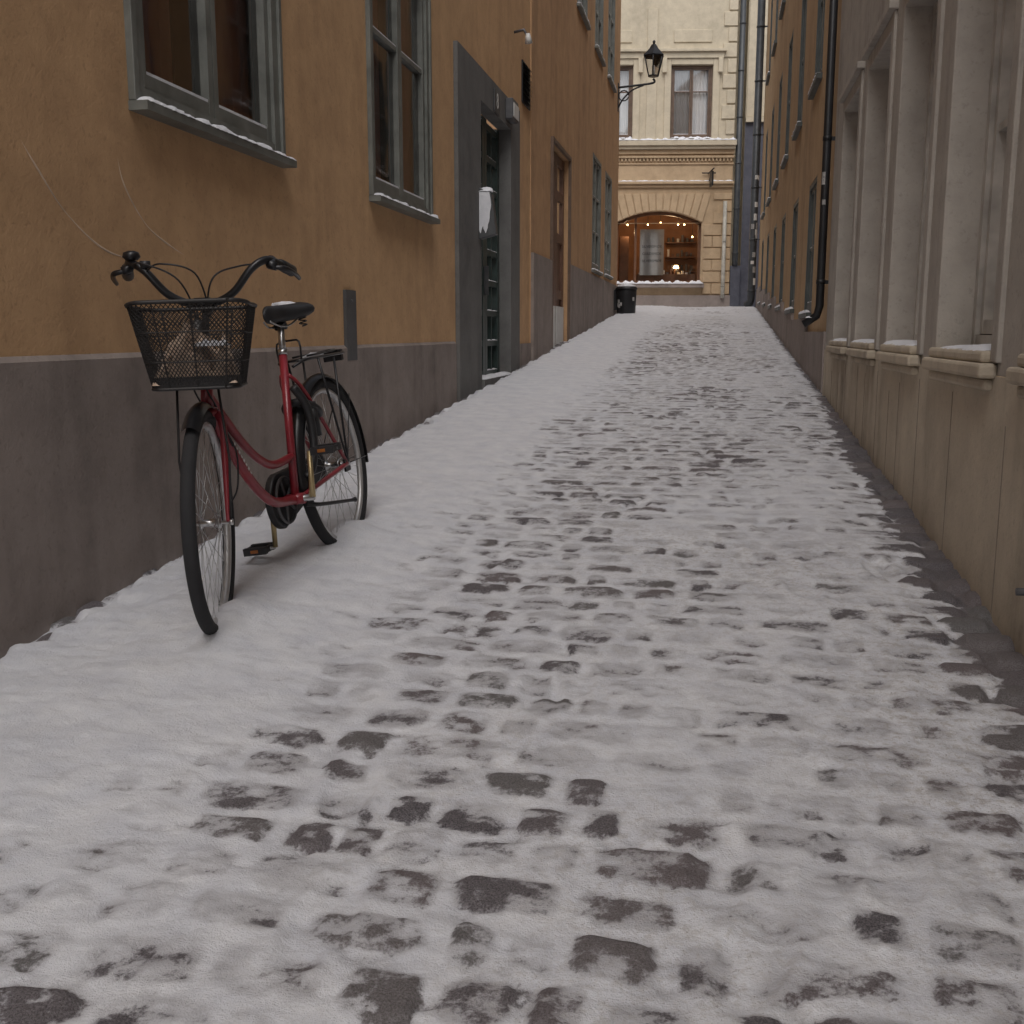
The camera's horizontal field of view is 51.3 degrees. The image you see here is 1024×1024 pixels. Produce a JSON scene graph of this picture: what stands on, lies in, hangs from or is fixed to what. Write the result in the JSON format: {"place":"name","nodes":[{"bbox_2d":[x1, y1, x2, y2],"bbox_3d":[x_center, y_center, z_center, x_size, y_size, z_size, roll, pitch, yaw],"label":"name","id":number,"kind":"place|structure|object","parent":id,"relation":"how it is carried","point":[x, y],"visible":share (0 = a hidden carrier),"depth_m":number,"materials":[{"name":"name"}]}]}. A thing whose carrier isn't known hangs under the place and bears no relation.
{"place":"outdoors","nodes":[
{"label":"outdoors","id":0,"kind":"place"},
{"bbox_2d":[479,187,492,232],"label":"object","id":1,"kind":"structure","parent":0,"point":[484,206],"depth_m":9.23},
{"bbox_2d":[0,305,1023,1023],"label":"snowy cobblestone street","id":2,"kind":"structure","parent":0,"point":[650,665],"depth_m":2.53,"materials":[{"name":"white snow"}]},
{"bbox_2d":[110,250,368,634],"bbox_3d":[-0.872,-0.321,3.796,0.590,1.224,1.797,-6,11,12],"label":"bicycle","id":3,"kind":"object","parent":2,"relation":"on","point":[204,365],"visible":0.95,"depth_m":3.34,"materials":[{"name":"metal"}]},
{"bbox_2d":[614,284,637,313],"bbox_3d":[2.303,-4.293,21.539,0.448,0.620,0.448,-6,12,-34],"label":"litter bin","id":4,"kind":"object","parent":2,"relation":"on","point":[624,298],"visible":0.92,"depth_m":21.38,"materials":[{"name":"black metal"}]},
{"bbox_3d":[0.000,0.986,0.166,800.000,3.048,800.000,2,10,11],"label":"ground","id":5,"kind":"structure","parent":0,"visible":0},
{"bbox_2d":[0,0,529,356],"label":"wall","id":6,"kind":"structure","parent":5,"relation":"on","point":[206,208],"depth_m":4.56,"materials":[{"name":"orange paint"}]},
{"bbox_2d":[23,144,181,256],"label":"wall scratches","id":7,"kind":"object","parent":6,"relation":"attached to","point":[92,240],"depth_m":3.66,"materials":[{"name":"brown paint"}]},
{"bbox_2d":[135,0,280,151],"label":"window","id":8,"kind":"structure","parent":6,"relation":"attached to","point":[215,62],"depth_m":4.81,"materials":[{"name":"grey paint"}]},
{"bbox_2d":[0,341,456,658],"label":"plinth","id":9,"kind":"structure","parent":6,"relation":"attached to","point":[89,489],"depth_m":3.79,"materials":[{"name":"grey stone"}]},
{"bbox_2d":[123,0,432,213],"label":"window casings","id":10,"kind":"object","parent":6,"relation":"attached to","point":[131,49],"depth_m":5.11,"materials":[{"name":"grey wood"}]},
{"bbox_2d":[128,96,439,223],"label":"snowy window sills","id":11,"kind":"structure","parent":6,"relation":"attached to","point":[159,111],"depth_m":4.45,"materials":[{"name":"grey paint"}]},
{"bbox_2d":[343,290,357,360],"bbox_3d":[-0.932,-1.080,6.173,0.026,0.400,0.170,2,10,11],"label":"metal wall plate","id":12,"kind":"object","parent":6,"relation":"attached to","point":[350,320],"visible":1,"depth_m":6.14,"materials":[{"name":"metal"}]},
{"bbox_2d":[371,0,430,214],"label":"window","id":13,"kind":"structure","parent":6,"relation":"attached to","point":[396,87],"depth_m":7.50,"materials":[{"name":"grey paint"}]},
{"bbox_2d":[453,40,530,400],"bbox_3d":[-0.161,-2.128,10.384,0.130,3.750,3.560,2,10,11],"label":"portal surround","id":14,"kind":"object","parent":6,"relation":"attached to","point":[474,85],"visible":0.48,"depth_m":9.21,"materials":[{"name":"grey stone"}]},
{"bbox_2d":[479,187,497,239],"bbox_3d":[-0.204,-2.598,9.291,0.153,0.435,0.100,2,10,11],"label":"letter box","id":15,"kind":"object","parent":14,"relation":"attached to","point":[492,230],"visible":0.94,"depth_m":9.26,"materials":[{"name":"grey metal"}]},
{"bbox_2d":[481,115,510,389],"bbox_3d":[-0.219,-2.363,10.118,0.218,2.700,1.500,2,10,11],"label":"entrance door","id":16,"kind":"structure","parent":14,"relation":"attached to","point":[491,374],"depth_m":10.47,"materials":[{"name":"teal glass"}]},
{"bbox_2d":[494,88,518,123],"bbox_3d":[-0.048,-3.837,10.111,0.083,0.230,0.870,2,10,11],"label":"number plate and door lamp","id":17,"kind":"object","parent":14,"relation":"attached to","point":[512,111],"visible":1,"depth_m":10.24,"materials":[{"name":"metal"}]},
{"bbox_2d":[514,28,532,43],"bbox_3d":[0.113,-4.787,10.730,0.192,0.148,0.076,2,10,11],"label":"door spotlight","id":18,"kind":"object","parent":6,"relation":"attached to","point":[528,39],"depth_m":10.71,"materials":[{"name":"metal"}]},
{"bbox_2d":[521,59,532,110],"bbox_3d":[0.163,-4.572,11.438,0.060,0.420,0.480,2,10,11],"label":"vent grille","id":19,"kind":"object","parent":6,"relation":"attached to","point":[526,72],"visible":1,"depth_m":11.37,"materials":[{"name":"black metal"}]},
{"bbox_2d":[483,0,620,342],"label":"wall","id":20,"kind":"structure","parent":5,"relation":"on","point":[574,112],"depth_m":15.13,"materials":[{"name":"orange paint"}]},
{"bbox_2d":[550,136,571,348],"bbox_3d":[0.588,-3.404,14.226,0.170,2.790,1.700,2,10,11],"label":"brown door","id":21,"kind":"structure","parent":20,"relation":"attached to","point":[557,210],"depth_m":14.56,"materials":[{"name":"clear wood"}]},
{"bbox_2d":[577,0,587,17],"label":"window","id":22,"kind":"structure","parent":20,"relation":"attached to","point":[584,4],"depth_m":16.15,"materials":[{"name":"grey paint"}]},
{"bbox_2d":[591,152,601,270],"bbox_3d":[1.148,-5.101,18.374,0.630,2.080,1.700,2,10,11],"label":"window","id":23,"kind":"structure","parent":20,"relation":"attached to","point":[596,209],"depth_m":18.53,"materials":[{"name":"grey glass"}]},
{"bbox_2d":[577,2,616,279],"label":"snowy window sills","id":24,"kind":"structure","parent":20,"relation":"attached to","point":[602,61],"depth_m":17.81,"materials":[{"name":"white snow"}]},
{"bbox_2d":[595,0,603,55],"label":"window","id":25,"kind":"structure","parent":20,"relation":"attached to","point":[599,11],"depth_m":18.25,"materials":[{"name":"grey paint"}]},
{"bbox_2d":[604,171,611,275],"bbox_3d":[1.518,-5.438,20.310,0.630,2.060,1.600,2,10,11],"label":"window","id":26,"kind":"structure","parent":20,"relation":"attached to","point":[607,234],"depth_m":20.61,"materials":[{"name":"grey paint"}]},
{"bbox_2d":[608,0,614,81],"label":"window","id":27,"kind":"structure","parent":20,"relation":"attached to","point":[611,36],"depth_m":20.20,"materials":[{"name":"grey paint"}]},
{"bbox_2d":[617,40,663,111],"bbox_3d":[2.561,-8.696,21.265,0.899,1.330,0.450,2,10,11],"label":"wall lantern","id":28,"kind":"object","parent":20,"relation":"attached to","point":[654,53],"depth_m":21.25,"materials":[{"name":"black metal"}]},
{"bbox_2d":[531,252,616,359],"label":"plinth","id":29,"kind":"structure","parent":5,"relation":"on","point":[592,301],"depth_m":15.32,"materials":[{"name":"grey stone"}]},
{"bbox_2d":[618,0,737,294],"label":"walls","id":30,"kind":"structure","parent":5,"relation":"on","point":[673,15],"depth_m":27.78,"materials":[{"name":"beige paint"}]},
{"bbox_2d":[619,66,632,138],"bbox_3d":[2.625,-10.735,28.165,1.460,2.020,0.630,0,10,2],"label":"window","id":31,"kind":"structure","parent":30,"relation":"attached to","point":[625,110],"depth_m":27.95,"materials":[{"name":"brown paint"}]},
{"bbox_2d":[618,215,697,280],"bbox_3d":[3.882,-7.178,29.685,2.960,2.300,2.140,0,10,2],"label":"shop interior","id":32,"kind":"object","parent":30,"relation":"attached to","point":[680,246],"visible":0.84,"depth_m":30.59,"materials":[{"name":"brown wood"}]},
{"bbox_2d":[639,229,663,274],"bbox_3d":[3.751,-6.970,28.631,0.640,1.200,0.015,0,10,2],"label":"shop poster","id":33,"kind":"object","parent":32,"relation":"attached to","point":[648,237],"visible":1,"depth_m":28.62,"materials":[{"name":"paper"}]},
{"bbox_2d":[642,245,661,261],"bbox_3d":[3.751,-6.933,28.628,0.524,0.442,0.004,0,10,2],"label":"poster text","id":34,"kind":"object","parent":33,"relation":"attached to","point":[655,253],"visible":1,"depth_m":28.62},
{"bbox_2d":[627,219,692,273],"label":"shop lamps","id":35,"kind":"object","parent":32,"relation":"in","point":[675,266],"visible":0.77,"depth_m":28.87,"materials":[{"name":"white glass"}]},
{"bbox_2d":[617,212,700,282],"bbox_3d":[3.898,-7.054,28.529,2.260,1.880,0.080,0,10,2],"label":"shop window","id":36,"kind":"structure","parent":30,"relation":"attached to","point":[635,217],"depth_m":28.43,"materials":[{"name":"brown wood"}]},
{"bbox_2d":[617,284,729,306],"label":"plinth and shop sill","id":37,"kind":"structure","parent":30,"relation":"attached to","point":[687,300],"depth_m":28.49,"materials":[{"name":"grey stone"}]},
{"bbox_2d":[617,136,736,283],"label":"ledge snow","id":38,"kind":"structure","parent":30,"relation":"attached to","point":[676,281],"depth_m":27.96,"materials":[{"name":"white snow"}]},
{"bbox_2d":[618,8,736,187],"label":"cornices and mouldings","id":39,"kind":"object","parent":30,"relation":"attached to","point":[714,57],"visible":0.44,"depth_m":27.71,"materials":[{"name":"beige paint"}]},
{"bbox_2d":[618,0,738,293],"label":"ashlar and voussoirs","id":40,"kind":"object","parent":30,"relation":"attached to","point":[729,80],"visible":0.28,"depth_m":28.14,"materials":[{"name":"yellow stone"}]},
{"bbox_2d":[670,65,712,138],"bbox_3d":[4.674,-10.725,28.106,1.480,2.020,0.630,0,10,2],"label":"window","id":41,"kind":"structure","parent":30,"relation":"attached to","point":[691,103],"depth_m":27.88,"materials":[{"name":"brown paint"}]},
{"bbox_2d":[702,168,715,186],"bbox_3d":[5.090,-8.633,27.609,0.361,0.418,0.896,2,10,11],"label":"hanging sign bracket","id":42,"kind":"object","parent":30,"relation":"attached to","point":[711,173],"visible":1,"depth_m":27.43,"materials":[{"name":"black metal"}]},
{"bbox_2d":[720,201,726,297],"bbox_3d":[5.607,-6.936,28.247,0.113,2.500,0.195,2,10,11],"label":"downpipe","id":43,"kind":"object","parent":30,"relation":"attached to","point":[722,285],"visible":1,"depth_m":28.16,"materials":[{"name":"metal"}]},
{"bbox_2d":[730,0,763,306],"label":"walls","id":44,"kind":"structure","parent":5,"relation":"on","point":[745,190],"depth_m":28.15,"materials":[{"name":"grey paint"}]},
{"bbox_2d":[729,0,767,306],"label":"corner buttress","id":45,"kind":"structure","parent":44,"relation":"attached to","point":[734,281],"depth_m":27.60,"materials":[{"name":"beige paint"}]},
{"bbox_2d":[732,0,746,265],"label":"downpipe","id":46,"kind":"object","parent":45,"relation":"attached to","point":[739,117],"visible":1,"depth_m":27.74,"materials":[{"name":"grey metal"}]},
{"bbox_2d":[758,0,1005,377],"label":"wall","id":47,"kind":"structure","parent":5,"relation":"on","point":[800,171],"depth_m":13.73,"materials":[{"name":"paint"}]},
{"bbox_2d":[743,0,767,306],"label":"downpipe","id":48,"kind":"object","parent":47,"relation":"attached to","point":[757,134],"visible":0.98,"depth_m":24.05,"materials":[{"name":"black metal"}]},
{"bbox_2d":[761,239,763,290],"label":"window","id":49,"kind":"structure","parent":47,"relation":"attached to","point":[762,263],"depth_m":23.06,"materials":[{"name":"paint"}]},
{"bbox_2d":[763,131,767,211],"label":"window","id":50,"kind":"structure","parent":47,"relation":"attached to","point":[765,170],"depth_m":22.74,"materials":[{"name":"paint"}]},
{"bbox_2d":[765,232,769,293],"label":"window","id":51,"kind":"structure","parent":47,"relation":"attached to","point":[767,261],"depth_m":20.71,"materials":[{"name":"paint"}]},
{"bbox_2d":[769,0,772,70],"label":"window","id":52,"kind":"structure","parent":47,"relation":"attached to","point":[770,35],"depth_m":22.28,"materials":[{"name":"paint"}]},
{"bbox_2d":[769,103,774,197],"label":"window","id":53,"kind":"structure","parent":47,"relation":"attached to","point":[771,157],"depth_m":20.36,"materials":[{"name":"paint"}]},
{"bbox_2d":[771,223,776,297],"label":"window","id":54,"kind":"structure","parent":47,"relation":"attached to","point":[773,263],"depth_m":18.34,"materials":[{"name":"glass"}]},
{"bbox_2d":[775,0,778,39],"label":"window","id":55,"kind":"structure","parent":47,"relation":"attached to","point":[776,26],"depth_m":19.97,"materials":[{"name":"paint"}]},
{"bbox_2d":[776,72,782,178],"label":"window","id":56,"kind":"structure","parent":47,"relation":"attached to","point":[779,129],"depth_m":17.97,"materials":[{"name":"paint"}]},
{"bbox_2d":[779,213,785,302],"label":"window","id":57,"kind":"structure","parent":47,"relation":"attached to","point":[782,259],"depth_m":15.98,"materials":[{"name":"glass"}]},
{"bbox_2d":[785,28,793,154],"bbox_3d":[4.275,-5.908,15.215,0.630,1.900,1.300,2,10,11],"label":"window","id":58,"kind":"structure","parent":47,"relation":"attached to","point":[789,97],"depth_m":15.58,"materials":[{"name":"paint"}]},
{"bbox_2d":[757,0,822,318],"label":"snowy window sills","id":59,"kind":"structure","parent":47,"relation":"attached to","point":[817,79],"depth_m":13.68,"materials":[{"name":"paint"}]},
{"bbox_2d":[755,286,825,392],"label":"plinth","id":60,"kind":"structure","parent":47,"relation":"attached to","point":[803,345],"depth_m":11.72,"materials":[{"name":"grey stone"}]},
{"bbox_2d":[789,198,798,308],"bbox_3d":[3.821,-3.183,13.232,0.630,1.520,1.300,2,10,11],"label":"window","id":61,"kind":"structure","parent":47,"relation":"attached to","point":[793,255],"depth_m":13.60,"materials":[{"name":"glass"}]},
{"bbox_2d":[751,0,837,326],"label":"downpipe","id":62,"kind":"object","parent":47,"relation":"attached to","point":[828,139],"visible":0.97,"depth_m":8.76,"materials":[{"name":"black metal"}]},
{"bbox_2d":[797,0,806,121],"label":"window","id":63,"kind":"structure","parent":47,"relation":"attached to","point":[802,59],"depth_m":13.21,"materials":[{"name":"paint"}]},
{"bbox_2d":[804,174,817,311],"bbox_3d":[3.367,-2.699,10.872,0.630,1.520,1.300,2,10,11],"label":"window","id":64,"kind":"structure","parent":47,"relation":"attached to","point":[810,245],"depth_m":11.23,"materials":[{"name":"glass"}]},
{"bbox_2d":[815,0,824,74],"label":"window","id":65,"kind":"structure","parent":47,"relation":"attached to","point":[820,36],"depth_m":10.91,"materials":[{"name":"paint"}]},
{"bbox_2d":[822,0,1023,655],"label":"wall","id":66,"kind":"structure","parent":5,"relation":"on","point":[980,419],"depth_m":4.46,"materials":[{"name":"beige paint"}]},
{"bbox_2d":[830,367,1005,615],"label":"panel joints","id":67,"kind":"object","parent":66,"relation":"attached to","point":[914,461],"visible":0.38,"depth_m":4.75,"materials":[{"name":"grey stone"}]},
{"bbox_2d":[826,340,1023,398],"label":"stone sills","id":68,"kind":"structure","parent":66,"relation":"attached to","point":[976,369],"depth_m":4.13,"materials":[{"name":"beige stone"}]},
{"bbox_2d":[831,338,990,350],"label":"sill snow","id":69,"kind":"structure","parent":68,"relation":"on","point":[982,347],"depth_m":4.94,"materials":[{"name":"white snow"}]},
{"bbox_2d":[913,1,937,339],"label":"window","id":70,"kind":"structure","parent":66,"relation":"attached to","point":[926,157],"depth_m":5.46,"materials":[{"name":"beige paint"}]},
{"bbox_2d":[832,0,1023,362],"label":"window architraves","id":71,"kind":"structure","parent":66,"relation":"attached to","point":[885,30],"depth_m":4.67,"materials":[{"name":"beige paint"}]},
{"bbox_2d":[971,0,1016,344],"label":"window","id":72,"kind":"structure","parent":66,"relation":"attached to","point":[996,136],"depth_m":4.17,"materials":[{"name":"beige paint"}]},
{"bbox_2d":[1015,588,1023,595],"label":"drain stub","id":73,"kind":"object","parent":66,"relation":"attached to","point":[1019,591],"visible":1,"depth_m":2.91,"materials":[{"name":"metal"}]}
]}

